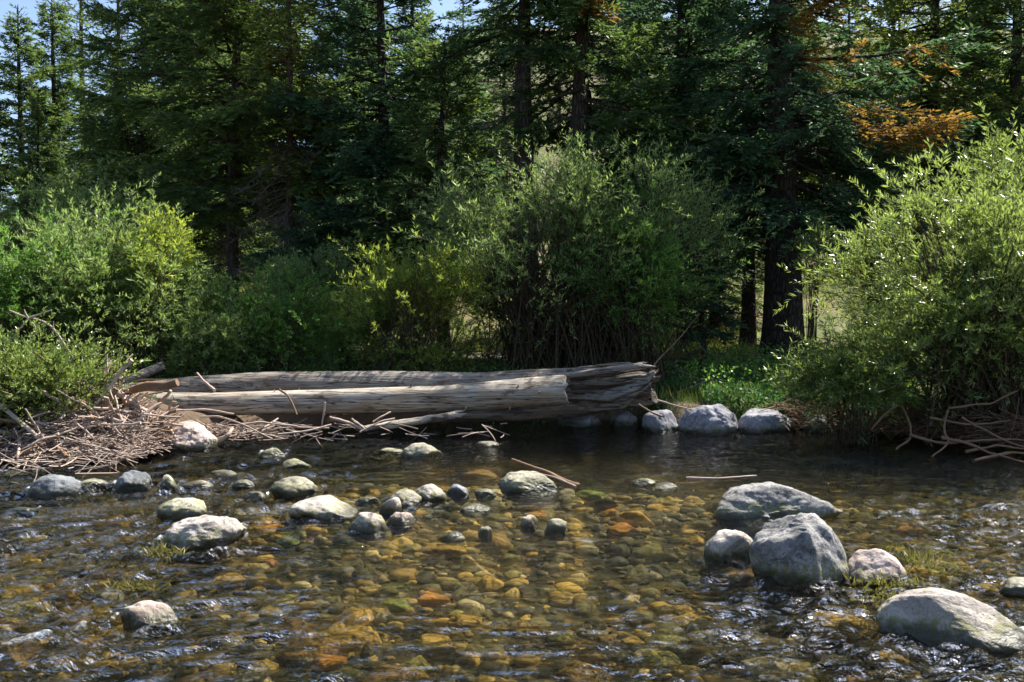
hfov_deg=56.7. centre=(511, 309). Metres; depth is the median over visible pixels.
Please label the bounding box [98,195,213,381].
willow bush
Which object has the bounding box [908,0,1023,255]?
spruce tree
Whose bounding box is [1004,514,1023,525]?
submerged stone
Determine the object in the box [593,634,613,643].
submerged stone
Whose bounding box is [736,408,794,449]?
boulder
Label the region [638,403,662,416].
driftwood stick
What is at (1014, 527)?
submerged stone
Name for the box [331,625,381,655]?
submerged stone
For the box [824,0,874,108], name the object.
spruce tree
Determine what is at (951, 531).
submerged stone
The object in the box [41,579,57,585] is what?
submerged stone
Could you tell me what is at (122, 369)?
driftwood stick
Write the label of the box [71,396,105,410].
driftwood stick
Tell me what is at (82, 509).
water
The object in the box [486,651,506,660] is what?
submerged stone
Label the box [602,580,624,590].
submerged stone
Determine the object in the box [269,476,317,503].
river rock
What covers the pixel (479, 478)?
submerged stone
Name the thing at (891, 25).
spruce tree
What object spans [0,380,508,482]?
brushwood
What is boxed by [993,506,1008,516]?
submerged stone
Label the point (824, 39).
spruce tree
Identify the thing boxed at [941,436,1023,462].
bare root
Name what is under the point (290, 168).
fir tree
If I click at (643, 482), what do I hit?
river rock
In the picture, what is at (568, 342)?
willow bush
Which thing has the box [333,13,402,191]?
spruce tree
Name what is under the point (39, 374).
bush
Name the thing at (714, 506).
submerged stone
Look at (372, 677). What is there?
submerged stone
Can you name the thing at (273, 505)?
submerged stone
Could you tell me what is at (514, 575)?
submerged stone
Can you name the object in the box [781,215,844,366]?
sapling
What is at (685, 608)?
submerged stone
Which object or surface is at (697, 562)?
submerged stone
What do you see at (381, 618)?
submerged stone
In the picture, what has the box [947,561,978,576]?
submerged stone
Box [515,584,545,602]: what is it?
submerged stone
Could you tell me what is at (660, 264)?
willow bush
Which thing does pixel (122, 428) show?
driftwood stick
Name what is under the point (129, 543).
submerged stone
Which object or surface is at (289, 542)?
submerged stone
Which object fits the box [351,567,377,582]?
submerged stone
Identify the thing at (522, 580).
submerged stone
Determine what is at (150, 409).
driftwood stick
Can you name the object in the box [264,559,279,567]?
submerged stone
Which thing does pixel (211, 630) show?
submerged stone
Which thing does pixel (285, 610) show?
submerged stone
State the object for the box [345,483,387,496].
submerged stone
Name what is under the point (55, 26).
spruce tree
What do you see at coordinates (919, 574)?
submerged stone
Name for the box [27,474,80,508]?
boulder
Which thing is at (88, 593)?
submerged stone
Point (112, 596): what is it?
submerged stone
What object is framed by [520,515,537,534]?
river rock
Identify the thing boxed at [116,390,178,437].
driftwood stick
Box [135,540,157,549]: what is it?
submerged stone
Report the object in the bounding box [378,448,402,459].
river rock
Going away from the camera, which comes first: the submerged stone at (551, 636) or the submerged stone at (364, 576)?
the submerged stone at (551, 636)
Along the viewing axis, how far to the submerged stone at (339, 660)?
4.19 m
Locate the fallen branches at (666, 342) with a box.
[47,304,924,396]
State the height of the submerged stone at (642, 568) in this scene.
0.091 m
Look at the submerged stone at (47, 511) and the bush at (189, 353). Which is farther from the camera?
the bush at (189, 353)
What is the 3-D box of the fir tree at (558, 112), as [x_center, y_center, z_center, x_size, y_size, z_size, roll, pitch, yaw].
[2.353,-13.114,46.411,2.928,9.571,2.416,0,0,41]
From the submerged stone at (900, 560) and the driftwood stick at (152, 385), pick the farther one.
the driftwood stick at (152, 385)
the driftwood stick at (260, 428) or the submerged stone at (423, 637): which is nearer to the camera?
the submerged stone at (423, 637)
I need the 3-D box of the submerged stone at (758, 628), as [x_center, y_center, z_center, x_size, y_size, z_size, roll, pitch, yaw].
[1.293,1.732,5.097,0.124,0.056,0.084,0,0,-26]
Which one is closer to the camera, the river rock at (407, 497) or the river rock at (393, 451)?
the river rock at (407, 497)
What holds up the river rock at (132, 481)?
on the water
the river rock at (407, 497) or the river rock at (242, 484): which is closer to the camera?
the river rock at (407, 497)
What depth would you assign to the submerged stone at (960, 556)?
6.33 m
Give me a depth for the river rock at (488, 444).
10.42 m
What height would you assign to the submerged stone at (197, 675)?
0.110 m
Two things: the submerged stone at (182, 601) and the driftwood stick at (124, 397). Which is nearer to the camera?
the submerged stone at (182, 601)
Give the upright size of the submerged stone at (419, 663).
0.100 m
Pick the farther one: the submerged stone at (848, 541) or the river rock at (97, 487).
the river rock at (97, 487)
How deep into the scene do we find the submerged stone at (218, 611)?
5.26 m
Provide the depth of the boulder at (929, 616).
4.32 m
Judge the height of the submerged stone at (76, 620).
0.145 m
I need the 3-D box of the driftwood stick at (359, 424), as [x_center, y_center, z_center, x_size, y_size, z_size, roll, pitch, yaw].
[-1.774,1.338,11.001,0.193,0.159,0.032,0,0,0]
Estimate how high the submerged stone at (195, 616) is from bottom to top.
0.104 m
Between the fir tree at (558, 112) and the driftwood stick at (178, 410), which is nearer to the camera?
the driftwood stick at (178, 410)
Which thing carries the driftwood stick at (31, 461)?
on the brushwood
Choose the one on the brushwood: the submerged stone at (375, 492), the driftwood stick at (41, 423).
the driftwood stick at (41, 423)
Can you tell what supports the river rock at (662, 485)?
on the water
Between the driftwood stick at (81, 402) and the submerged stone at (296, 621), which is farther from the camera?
the driftwood stick at (81, 402)
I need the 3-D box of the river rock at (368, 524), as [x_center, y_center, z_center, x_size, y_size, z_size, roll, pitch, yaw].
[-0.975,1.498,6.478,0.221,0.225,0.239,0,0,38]
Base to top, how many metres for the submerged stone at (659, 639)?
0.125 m
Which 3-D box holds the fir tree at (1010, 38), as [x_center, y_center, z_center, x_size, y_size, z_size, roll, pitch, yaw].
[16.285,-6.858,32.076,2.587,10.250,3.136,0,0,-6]
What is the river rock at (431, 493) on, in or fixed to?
on the ground at (840, 670)
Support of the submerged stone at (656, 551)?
on the ground at (840, 670)
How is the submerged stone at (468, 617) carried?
in the water
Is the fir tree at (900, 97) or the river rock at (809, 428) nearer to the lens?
the river rock at (809, 428)
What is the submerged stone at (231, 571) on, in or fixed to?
on the ground at (840, 670)
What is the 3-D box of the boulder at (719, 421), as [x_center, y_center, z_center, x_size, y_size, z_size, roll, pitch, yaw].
[2.389,1.486,11.573,0.717,0.673,0.513,0,0,15]
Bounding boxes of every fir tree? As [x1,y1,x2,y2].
[24,0,110,208]
[62,0,155,313]
[190,55,224,285]
[204,0,345,322]
[448,0,480,129]
[535,18,573,128]
[836,3,925,343]
[894,1,942,119]
[899,0,957,211]
[971,6,1012,146]
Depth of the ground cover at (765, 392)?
12.46 m
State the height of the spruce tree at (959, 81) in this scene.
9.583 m
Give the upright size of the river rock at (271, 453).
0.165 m
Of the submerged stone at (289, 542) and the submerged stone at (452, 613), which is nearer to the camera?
the submerged stone at (452, 613)
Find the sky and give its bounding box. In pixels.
[0,0,1012,212]
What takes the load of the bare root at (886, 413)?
attached to the willow bush at (859, 380)
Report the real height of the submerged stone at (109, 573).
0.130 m
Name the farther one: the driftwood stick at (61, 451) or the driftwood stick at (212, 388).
the driftwood stick at (212, 388)
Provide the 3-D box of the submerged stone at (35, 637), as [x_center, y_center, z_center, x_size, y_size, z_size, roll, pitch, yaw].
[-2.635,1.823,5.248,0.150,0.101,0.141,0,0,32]
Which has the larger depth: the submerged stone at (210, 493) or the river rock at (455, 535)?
the submerged stone at (210, 493)
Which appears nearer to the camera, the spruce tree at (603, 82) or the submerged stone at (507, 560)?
the submerged stone at (507, 560)
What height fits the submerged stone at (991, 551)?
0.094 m
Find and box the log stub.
[117,361,165,384]
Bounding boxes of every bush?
[0,145,207,344]
[0,168,272,384]
[0,189,147,357]
[0,306,154,437]
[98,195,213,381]
[109,289,285,378]
[143,239,365,374]
[252,231,385,363]
[283,273,409,370]
[316,205,522,371]
[344,78,775,379]
[534,155,751,391]
[751,138,1023,448]
[760,319,931,493]
[898,100,1023,389]
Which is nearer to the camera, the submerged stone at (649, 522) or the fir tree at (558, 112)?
the submerged stone at (649, 522)
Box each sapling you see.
[662,218,748,368]
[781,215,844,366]
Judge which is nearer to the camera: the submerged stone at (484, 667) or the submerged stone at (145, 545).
the submerged stone at (484, 667)
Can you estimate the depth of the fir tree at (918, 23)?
33.05 m
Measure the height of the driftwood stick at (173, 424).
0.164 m
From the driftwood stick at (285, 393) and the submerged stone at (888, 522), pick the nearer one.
the submerged stone at (888, 522)
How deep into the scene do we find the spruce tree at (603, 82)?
48.98 m
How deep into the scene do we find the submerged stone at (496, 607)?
5.41 m
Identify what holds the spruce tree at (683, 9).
on the ground at (840, 670)
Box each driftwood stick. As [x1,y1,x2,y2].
[0,404,40,439]
[0,404,83,433]
[0,418,49,424]
[1,391,46,403]
[9,460,70,468]
[16,411,82,467]
[16,436,20,467]
[25,408,53,445]
[27,421,95,446]
[29,409,59,418]
[31,448,113,465]
[33,351,82,393]
[33,368,65,472]
[33,387,112,426]
[34,420,71,428]
[35,421,66,430]
[48,439,68,458]
[54,389,108,429]
[55,358,133,465]
[64,390,69,417]
[66,368,119,434]
[69,419,163,438]
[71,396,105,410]
[73,411,108,418]
[73,419,100,445]
[80,387,118,443]
[83,415,140,428]
[88,407,93,420]
[92,412,123,436]
[94,407,180,417]
[94,408,141,427]
[98,359,111,383]
[102,396,133,422]
[105,355,108,395]
[109,378,124,429]
[111,390,138,431]
[112,346,132,376]
[114,418,150,433]
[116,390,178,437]
[122,379,178,394]
[127,396,161,429]
[132,379,165,381]
[135,414,183,426]
[155,389,171,410]
[157,409,176,414]
[166,401,177,411]
[176,408,233,414]
[196,372,215,391]
[200,415,272,439]
[217,427,233,443]
[239,421,297,426]
[249,418,278,432]
[272,421,328,428]
[278,388,296,414]
[278,424,331,435]
[321,402,325,425]
[329,416,362,429]
[351,418,366,430]
[360,418,394,432]
[373,411,390,422]
[511,458,581,488]
[541,473,576,487]
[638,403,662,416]
[649,313,699,371]
[657,399,693,409]
[686,475,756,479]
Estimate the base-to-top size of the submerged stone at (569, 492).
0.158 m
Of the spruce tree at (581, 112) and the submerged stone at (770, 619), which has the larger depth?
the spruce tree at (581, 112)
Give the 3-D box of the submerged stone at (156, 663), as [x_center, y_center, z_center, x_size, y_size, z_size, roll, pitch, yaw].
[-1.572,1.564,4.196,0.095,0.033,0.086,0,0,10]
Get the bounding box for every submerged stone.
[0,498,7,504]
[0,580,44,600]
[0,594,46,618]
[0,638,39,671]
[13,535,31,542]
[15,528,32,536]
[23,628,49,640]
[31,575,43,580]
[35,507,61,516]
[37,540,52,548]
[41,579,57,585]
[47,604,92,629]
[53,586,78,600]
[56,556,67,560]
[65,502,76,507]
[67,636,103,654]
[69,602,82,605]
[80,568,124,584]
[80,590,98,599]
[89,514,130,530]
[89,609,108,619]
[94,627,106,632]
[97,589,124,604]
[99,497,112,504]
[101,583,114,589]
[116,505,143,516]
[125,533,140,538]
[126,538,147,545]
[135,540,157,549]
[146,659,165,668]
[163,557,176,564]
[168,597,197,609]
[178,656,193,664]
[179,615,230,645]
[179,669,231,681]
[186,605,211,619]
[199,491,217,495]
[211,576,232,586]
[212,610,230,613]
[220,572,245,587]
[222,570,241,575]
[231,666,271,681]
[232,589,246,597]
[232,610,250,618]
[243,618,282,638]
[245,525,262,533]
[259,523,283,531]
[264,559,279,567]
[267,501,280,508]
[267,592,287,598]
[271,598,291,612]
[276,537,299,546]
[278,503,291,509]
[281,627,339,662]
[282,617,309,633]
[283,559,306,573]
[310,654,347,671]
[323,489,343,494]
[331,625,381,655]
[333,607,374,626]
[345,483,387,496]
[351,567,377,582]
[363,664,432,681]
[368,490,380,497]
[374,611,390,624]
[383,598,410,613]
[398,655,434,673]
[399,543,415,553]
[417,593,449,607]
[420,633,451,654]
[430,544,466,558]
[440,487,449,493]
[446,613,482,630]
[448,610,462,617]
[463,469,497,483]
[475,575,503,591]
[475,660,513,678]
[480,533,513,555]
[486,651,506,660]
[489,603,505,617]
[498,553,523,565]
[505,570,521,579]
[509,578,528,583]
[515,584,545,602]
[527,625,540,635]
[530,639,543,647]
[531,512,547,518]
[545,629,575,644]
[557,665,606,681]
[559,488,574,497]
[572,504,582,508]
[574,558,583,565]
[576,490,606,501]
[576,641,619,658]
[588,499,619,512]
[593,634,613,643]
[600,517,609,523]
[601,509,618,516]
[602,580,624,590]
[608,523,638,536]
[610,567,622,572]
[619,511,654,528]
[621,636,644,645]
[630,543,663,561]
[634,564,648,572]
[634,651,680,674]
[641,495,656,499]
[642,510,667,523]
[645,504,666,510]
[645,629,680,653]
[649,564,673,575]
[671,604,694,613]
[674,612,699,628]
[675,635,687,643]
[676,552,687,558]
[685,644,719,668]
[688,535,704,545]
[690,552,704,565]
[691,517,711,524]
[697,514,712,519]
[700,569,756,589]
[702,501,718,510]
[706,604,732,616]
[741,656,793,679]
[745,626,762,635]
[754,642,781,654]
[762,617,782,628]
[793,675,818,681]
[802,610,878,643]
[843,537,862,542]
[843,672,882,681]
[844,545,867,552]
[848,589,856,597]
[850,512,875,522]
[854,534,876,543]
[871,504,883,508]
[877,519,896,525]
[878,635,892,646]
[892,553,922,566]
[896,526,926,536]
[904,564,936,581]
[927,492,942,495]
[927,497,955,510]
[934,548,953,554]
[943,527,962,537]
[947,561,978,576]
[948,555,964,560]
[955,487,973,493]
[955,499,973,507]
[956,513,998,528]
[961,557,983,571]
[976,549,996,554]
[981,501,993,506]
[990,528,1009,535]
[991,502,1022,512]
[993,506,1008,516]
[993,518,1007,525]
[995,548,1015,554]
[995,579,1006,589]
[995,599,1014,609]
[997,535,1017,543]
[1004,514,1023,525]
[1009,523,1023,531]
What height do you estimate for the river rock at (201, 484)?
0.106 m
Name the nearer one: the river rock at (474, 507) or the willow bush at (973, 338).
the river rock at (474, 507)
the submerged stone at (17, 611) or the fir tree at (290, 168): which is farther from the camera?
the fir tree at (290, 168)
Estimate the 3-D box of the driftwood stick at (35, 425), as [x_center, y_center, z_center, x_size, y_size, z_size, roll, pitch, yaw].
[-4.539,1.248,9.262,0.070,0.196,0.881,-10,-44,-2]
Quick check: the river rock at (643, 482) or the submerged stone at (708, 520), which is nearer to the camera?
the submerged stone at (708, 520)
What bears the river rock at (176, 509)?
on the water
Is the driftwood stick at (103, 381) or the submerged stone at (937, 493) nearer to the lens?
the submerged stone at (937, 493)
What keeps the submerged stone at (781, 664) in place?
on the ground at (840, 670)
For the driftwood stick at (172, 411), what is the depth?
10.12 m
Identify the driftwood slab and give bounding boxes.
[363,410,466,430]
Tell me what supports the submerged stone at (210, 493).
on the ground at (840, 670)
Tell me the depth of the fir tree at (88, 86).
29.67 m
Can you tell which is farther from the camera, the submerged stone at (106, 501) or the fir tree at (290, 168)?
the fir tree at (290, 168)
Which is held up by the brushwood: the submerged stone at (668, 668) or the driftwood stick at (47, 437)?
the driftwood stick at (47, 437)
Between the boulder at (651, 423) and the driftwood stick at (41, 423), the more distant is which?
the boulder at (651, 423)
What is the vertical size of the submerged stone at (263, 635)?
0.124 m
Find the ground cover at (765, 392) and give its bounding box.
[636,371,944,435]
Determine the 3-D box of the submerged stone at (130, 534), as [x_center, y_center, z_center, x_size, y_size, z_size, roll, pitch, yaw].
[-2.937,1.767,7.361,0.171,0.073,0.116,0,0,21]
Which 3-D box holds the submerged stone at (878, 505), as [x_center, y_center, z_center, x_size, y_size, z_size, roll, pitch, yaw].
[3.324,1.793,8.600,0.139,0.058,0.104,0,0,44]
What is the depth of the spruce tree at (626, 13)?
25.74 m
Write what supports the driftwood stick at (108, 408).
on the brushwood
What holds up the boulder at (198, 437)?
on the ground at (840, 670)
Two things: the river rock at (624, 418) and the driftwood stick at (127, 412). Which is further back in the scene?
the river rock at (624, 418)
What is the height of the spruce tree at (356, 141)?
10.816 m
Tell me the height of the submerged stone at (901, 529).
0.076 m
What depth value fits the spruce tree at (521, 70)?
17.27 m
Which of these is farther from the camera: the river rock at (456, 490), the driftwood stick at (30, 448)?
the driftwood stick at (30, 448)
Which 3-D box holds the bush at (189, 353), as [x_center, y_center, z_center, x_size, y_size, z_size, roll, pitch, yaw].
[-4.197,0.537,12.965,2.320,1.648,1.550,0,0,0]
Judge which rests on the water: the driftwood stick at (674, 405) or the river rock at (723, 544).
the river rock at (723, 544)
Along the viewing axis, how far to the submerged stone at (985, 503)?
8.63 m
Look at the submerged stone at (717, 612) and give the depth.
5.33 m
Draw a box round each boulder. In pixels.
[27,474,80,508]
[146,420,217,471]
[158,515,246,568]
[288,495,357,527]
[401,442,442,469]
[498,471,559,504]
[557,414,600,437]
[642,409,678,449]
[678,404,737,458]
[715,481,842,538]
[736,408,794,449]
[749,513,850,616]
[876,587,1023,674]
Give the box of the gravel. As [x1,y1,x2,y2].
[0,443,1023,681]
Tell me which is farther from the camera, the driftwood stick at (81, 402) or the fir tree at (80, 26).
the fir tree at (80, 26)
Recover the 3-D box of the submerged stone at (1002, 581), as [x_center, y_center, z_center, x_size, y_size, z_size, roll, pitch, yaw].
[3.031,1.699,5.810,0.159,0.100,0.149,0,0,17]
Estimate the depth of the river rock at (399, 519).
6.58 m
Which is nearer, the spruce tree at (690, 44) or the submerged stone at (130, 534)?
the submerged stone at (130, 534)
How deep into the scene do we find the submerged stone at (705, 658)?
4.63 m
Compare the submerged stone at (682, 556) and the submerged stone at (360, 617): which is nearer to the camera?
the submerged stone at (360, 617)
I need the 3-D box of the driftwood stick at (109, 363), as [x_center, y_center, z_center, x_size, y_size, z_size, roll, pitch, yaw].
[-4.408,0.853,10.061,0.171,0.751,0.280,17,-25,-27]
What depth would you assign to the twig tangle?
10.92 m
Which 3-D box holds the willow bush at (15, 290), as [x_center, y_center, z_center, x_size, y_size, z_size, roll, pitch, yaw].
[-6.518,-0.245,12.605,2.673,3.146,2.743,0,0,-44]
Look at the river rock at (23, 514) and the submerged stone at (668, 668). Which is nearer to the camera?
the submerged stone at (668, 668)
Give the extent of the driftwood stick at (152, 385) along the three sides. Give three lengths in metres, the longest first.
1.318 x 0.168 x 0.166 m
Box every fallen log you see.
[114,361,661,411]
[153,375,568,415]
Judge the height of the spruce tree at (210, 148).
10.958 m
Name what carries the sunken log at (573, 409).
on the water
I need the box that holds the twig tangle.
[760,391,1023,451]
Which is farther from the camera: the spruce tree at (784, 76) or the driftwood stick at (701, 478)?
the spruce tree at (784, 76)
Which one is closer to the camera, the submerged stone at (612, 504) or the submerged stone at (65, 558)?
the submerged stone at (65, 558)
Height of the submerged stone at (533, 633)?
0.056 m
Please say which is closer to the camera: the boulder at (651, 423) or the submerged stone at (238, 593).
the submerged stone at (238, 593)
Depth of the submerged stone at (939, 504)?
8.31 m
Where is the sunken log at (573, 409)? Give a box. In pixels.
[453,401,608,421]
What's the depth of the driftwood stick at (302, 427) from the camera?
10.77 m
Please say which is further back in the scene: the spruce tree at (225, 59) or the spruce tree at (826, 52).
the spruce tree at (826, 52)
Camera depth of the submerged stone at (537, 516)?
7.18 m
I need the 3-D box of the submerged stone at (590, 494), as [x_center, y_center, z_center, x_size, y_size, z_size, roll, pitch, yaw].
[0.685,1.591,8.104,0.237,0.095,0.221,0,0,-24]
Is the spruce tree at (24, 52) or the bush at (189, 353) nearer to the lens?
the bush at (189, 353)
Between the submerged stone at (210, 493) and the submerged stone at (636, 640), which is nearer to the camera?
the submerged stone at (636, 640)
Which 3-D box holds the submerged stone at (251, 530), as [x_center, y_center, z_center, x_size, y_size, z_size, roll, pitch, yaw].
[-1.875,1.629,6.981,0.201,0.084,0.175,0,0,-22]
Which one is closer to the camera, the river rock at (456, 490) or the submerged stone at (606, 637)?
the submerged stone at (606, 637)
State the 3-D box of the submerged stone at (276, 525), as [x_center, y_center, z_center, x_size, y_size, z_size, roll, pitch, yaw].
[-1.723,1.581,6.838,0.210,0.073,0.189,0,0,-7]
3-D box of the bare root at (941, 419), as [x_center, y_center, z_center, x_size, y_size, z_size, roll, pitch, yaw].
[4.911,1.202,10.160,0.802,0.078,0.121,0,0,15]
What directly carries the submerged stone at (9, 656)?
on the ground at (840, 670)
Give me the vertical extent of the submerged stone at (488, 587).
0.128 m
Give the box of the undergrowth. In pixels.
[49,340,942,445]
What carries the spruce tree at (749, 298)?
on the ground at (840, 670)
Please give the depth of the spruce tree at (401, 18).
25.71 m
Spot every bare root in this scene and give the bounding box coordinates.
[871,404,897,429]
[895,405,911,449]
[909,433,1023,444]
[929,416,1009,425]
[931,409,949,456]
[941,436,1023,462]
[948,390,1017,408]
[961,417,1023,447]
[965,444,1023,452]
[974,451,1023,461]
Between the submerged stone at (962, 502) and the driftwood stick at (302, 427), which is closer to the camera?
the submerged stone at (962, 502)
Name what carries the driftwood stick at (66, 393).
on the brushwood
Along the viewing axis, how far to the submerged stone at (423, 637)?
4.81 m
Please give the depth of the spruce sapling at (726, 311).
16.03 m
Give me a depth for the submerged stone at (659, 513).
7.31 m
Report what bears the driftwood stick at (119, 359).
on the brushwood
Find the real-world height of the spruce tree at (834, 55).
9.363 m
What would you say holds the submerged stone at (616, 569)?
on the ground at (840, 670)
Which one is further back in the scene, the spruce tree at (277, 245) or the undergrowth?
the spruce tree at (277, 245)
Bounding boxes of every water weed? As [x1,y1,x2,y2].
[90,575,170,599]
[135,539,191,568]
[834,568,953,593]
[846,588,901,611]
[885,542,966,575]
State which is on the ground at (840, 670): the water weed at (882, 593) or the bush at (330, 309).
the bush at (330, 309)
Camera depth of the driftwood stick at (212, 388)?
11.52 m
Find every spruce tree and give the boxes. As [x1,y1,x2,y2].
[0,0,102,320]
[0,3,78,334]
[0,87,60,342]
[49,86,77,184]
[55,0,225,332]
[62,0,389,315]
[73,0,283,321]
[82,144,115,337]
[167,5,280,289]
[212,0,297,285]
[238,0,507,352]
[258,0,430,315]
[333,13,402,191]
[335,13,550,357]
[363,0,471,264]
[395,0,652,355]
[447,0,715,179]
[460,0,556,210]
[538,0,856,355]
[554,0,690,311]
[590,1,658,111]
[603,0,995,361]
[645,1,807,326]
[654,1,733,169]
[691,0,838,352]
[753,0,844,206]
[757,3,834,173]
[763,0,1023,330]
[793,1,856,194]
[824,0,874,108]
[848,3,925,182]
[901,0,1023,314]
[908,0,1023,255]
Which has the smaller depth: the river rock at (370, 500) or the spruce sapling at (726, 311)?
the river rock at (370, 500)
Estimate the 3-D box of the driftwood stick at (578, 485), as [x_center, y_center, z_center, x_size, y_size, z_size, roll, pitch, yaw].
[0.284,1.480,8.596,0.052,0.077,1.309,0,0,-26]
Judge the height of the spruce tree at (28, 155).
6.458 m
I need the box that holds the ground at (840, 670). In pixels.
[0,28,1023,681]
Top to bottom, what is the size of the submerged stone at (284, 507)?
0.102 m
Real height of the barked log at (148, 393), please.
0.298 m
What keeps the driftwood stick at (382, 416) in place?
on the driftwood slab
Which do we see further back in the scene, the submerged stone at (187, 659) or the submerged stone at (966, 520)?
the submerged stone at (966, 520)
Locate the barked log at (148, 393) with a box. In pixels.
[138,391,153,398]
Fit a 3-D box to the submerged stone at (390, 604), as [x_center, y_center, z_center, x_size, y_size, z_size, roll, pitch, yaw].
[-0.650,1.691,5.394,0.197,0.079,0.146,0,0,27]
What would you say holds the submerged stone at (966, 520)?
on the ground at (840, 670)
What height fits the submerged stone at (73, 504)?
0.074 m
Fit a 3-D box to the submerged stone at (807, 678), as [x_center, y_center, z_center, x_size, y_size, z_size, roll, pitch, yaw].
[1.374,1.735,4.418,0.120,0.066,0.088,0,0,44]
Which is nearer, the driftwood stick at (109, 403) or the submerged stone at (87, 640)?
the submerged stone at (87, 640)
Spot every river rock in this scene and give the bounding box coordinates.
[12,507,38,518]
[80,478,111,493]
[114,470,151,503]
[120,600,182,638]
[156,498,206,524]
[158,474,177,498]
[182,480,213,492]
[211,470,237,482]
[229,537,246,547]
[231,479,254,491]
[243,491,265,503]
[260,448,285,464]
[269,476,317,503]
[282,458,311,473]
[348,512,386,543]
[354,496,378,506]
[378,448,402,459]
[379,497,401,519]
[386,512,415,536]
[388,488,421,512]
[415,484,445,509]
[440,531,464,544]
[447,484,468,504]
[460,503,489,517]
[474,488,496,502]
[476,441,498,450]
[478,526,491,543]
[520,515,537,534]
[544,518,566,540]
[609,410,637,439]
[632,478,655,490]
[655,482,678,494]
[703,529,752,570]
[804,416,832,444]
[848,548,907,604]
[999,577,1023,601]
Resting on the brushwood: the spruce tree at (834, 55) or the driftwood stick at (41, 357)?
the driftwood stick at (41, 357)
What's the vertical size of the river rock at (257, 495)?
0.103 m
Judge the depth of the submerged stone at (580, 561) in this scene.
6.29 m
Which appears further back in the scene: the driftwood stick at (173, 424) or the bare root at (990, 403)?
the bare root at (990, 403)
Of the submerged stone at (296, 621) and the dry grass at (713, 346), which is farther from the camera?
the dry grass at (713, 346)
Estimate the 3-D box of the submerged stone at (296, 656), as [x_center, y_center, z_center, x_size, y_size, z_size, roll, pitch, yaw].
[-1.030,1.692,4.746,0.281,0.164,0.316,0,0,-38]
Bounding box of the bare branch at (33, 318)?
[9,309,78,367]
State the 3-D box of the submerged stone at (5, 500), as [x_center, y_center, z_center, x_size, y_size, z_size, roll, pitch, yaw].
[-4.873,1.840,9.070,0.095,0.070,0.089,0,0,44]
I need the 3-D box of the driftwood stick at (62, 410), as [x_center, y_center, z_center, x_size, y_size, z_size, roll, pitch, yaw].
[-4.622,1.103,9.592,0.171,1.110,0.184,18,-26,-35]
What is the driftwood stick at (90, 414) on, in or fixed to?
on the brushwood
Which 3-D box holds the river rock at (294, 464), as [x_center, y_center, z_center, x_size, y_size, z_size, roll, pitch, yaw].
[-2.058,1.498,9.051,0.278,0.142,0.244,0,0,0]
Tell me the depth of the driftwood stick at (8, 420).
9.32 m
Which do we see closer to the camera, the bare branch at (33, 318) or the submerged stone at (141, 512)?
the submerged stone at (141, 512)
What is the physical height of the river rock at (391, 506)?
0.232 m
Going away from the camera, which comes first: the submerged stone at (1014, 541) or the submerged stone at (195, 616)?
the submerged stone at (195, 616)
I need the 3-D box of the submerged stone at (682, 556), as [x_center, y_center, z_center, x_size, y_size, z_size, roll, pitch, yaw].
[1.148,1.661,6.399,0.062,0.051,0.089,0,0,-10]
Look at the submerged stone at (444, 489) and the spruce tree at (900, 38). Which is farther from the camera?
the spruce tree at (900, 38)
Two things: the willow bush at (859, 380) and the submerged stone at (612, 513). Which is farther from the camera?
the willow bush at (859, 380)
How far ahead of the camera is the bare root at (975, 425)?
9.92 m
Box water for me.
[0,421,1023,681]
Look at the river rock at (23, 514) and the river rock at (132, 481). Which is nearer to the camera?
the river rock at (23, 514)
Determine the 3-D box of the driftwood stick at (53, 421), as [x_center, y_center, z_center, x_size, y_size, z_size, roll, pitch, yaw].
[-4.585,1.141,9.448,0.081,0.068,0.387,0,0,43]
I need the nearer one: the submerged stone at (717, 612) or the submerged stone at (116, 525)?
the submerged stone at (717, 612)
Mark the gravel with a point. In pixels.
(890, 655)
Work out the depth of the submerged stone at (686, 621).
5.18 m
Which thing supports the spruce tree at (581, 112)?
on the ground at (840, 670)
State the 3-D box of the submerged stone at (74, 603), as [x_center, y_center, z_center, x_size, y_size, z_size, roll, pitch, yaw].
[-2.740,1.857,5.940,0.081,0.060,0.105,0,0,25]
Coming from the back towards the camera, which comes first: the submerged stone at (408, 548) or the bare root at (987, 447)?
the bare root at (987, 447)
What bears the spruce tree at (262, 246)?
on the ground at (840, 670)
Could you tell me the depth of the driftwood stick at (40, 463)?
9.16 m
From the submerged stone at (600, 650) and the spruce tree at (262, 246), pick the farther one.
the spruce tree at (262, 246)
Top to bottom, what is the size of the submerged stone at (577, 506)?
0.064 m
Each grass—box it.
[5,226,922,360]
[68,353,1023,444]
[625,366,918,445]
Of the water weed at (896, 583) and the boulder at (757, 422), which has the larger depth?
the boulder at (757, 422)
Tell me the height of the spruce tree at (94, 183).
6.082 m
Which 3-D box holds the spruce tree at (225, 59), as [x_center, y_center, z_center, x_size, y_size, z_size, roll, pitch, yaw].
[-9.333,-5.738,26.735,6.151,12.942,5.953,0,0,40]
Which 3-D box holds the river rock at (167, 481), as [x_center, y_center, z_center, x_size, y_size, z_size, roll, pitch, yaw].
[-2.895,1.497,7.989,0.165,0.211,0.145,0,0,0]
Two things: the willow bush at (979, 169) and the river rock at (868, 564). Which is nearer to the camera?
the river rock at (868, 564)
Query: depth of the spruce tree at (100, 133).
23.94 m
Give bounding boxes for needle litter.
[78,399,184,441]
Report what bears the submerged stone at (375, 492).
on the ground at (840, 670)
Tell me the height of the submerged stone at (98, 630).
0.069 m
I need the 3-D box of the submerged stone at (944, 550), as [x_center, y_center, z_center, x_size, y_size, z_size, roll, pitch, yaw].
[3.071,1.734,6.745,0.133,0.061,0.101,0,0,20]
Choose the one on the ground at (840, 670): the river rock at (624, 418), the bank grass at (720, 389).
the bank grass at (720, 389)
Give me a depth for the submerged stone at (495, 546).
6.60 m

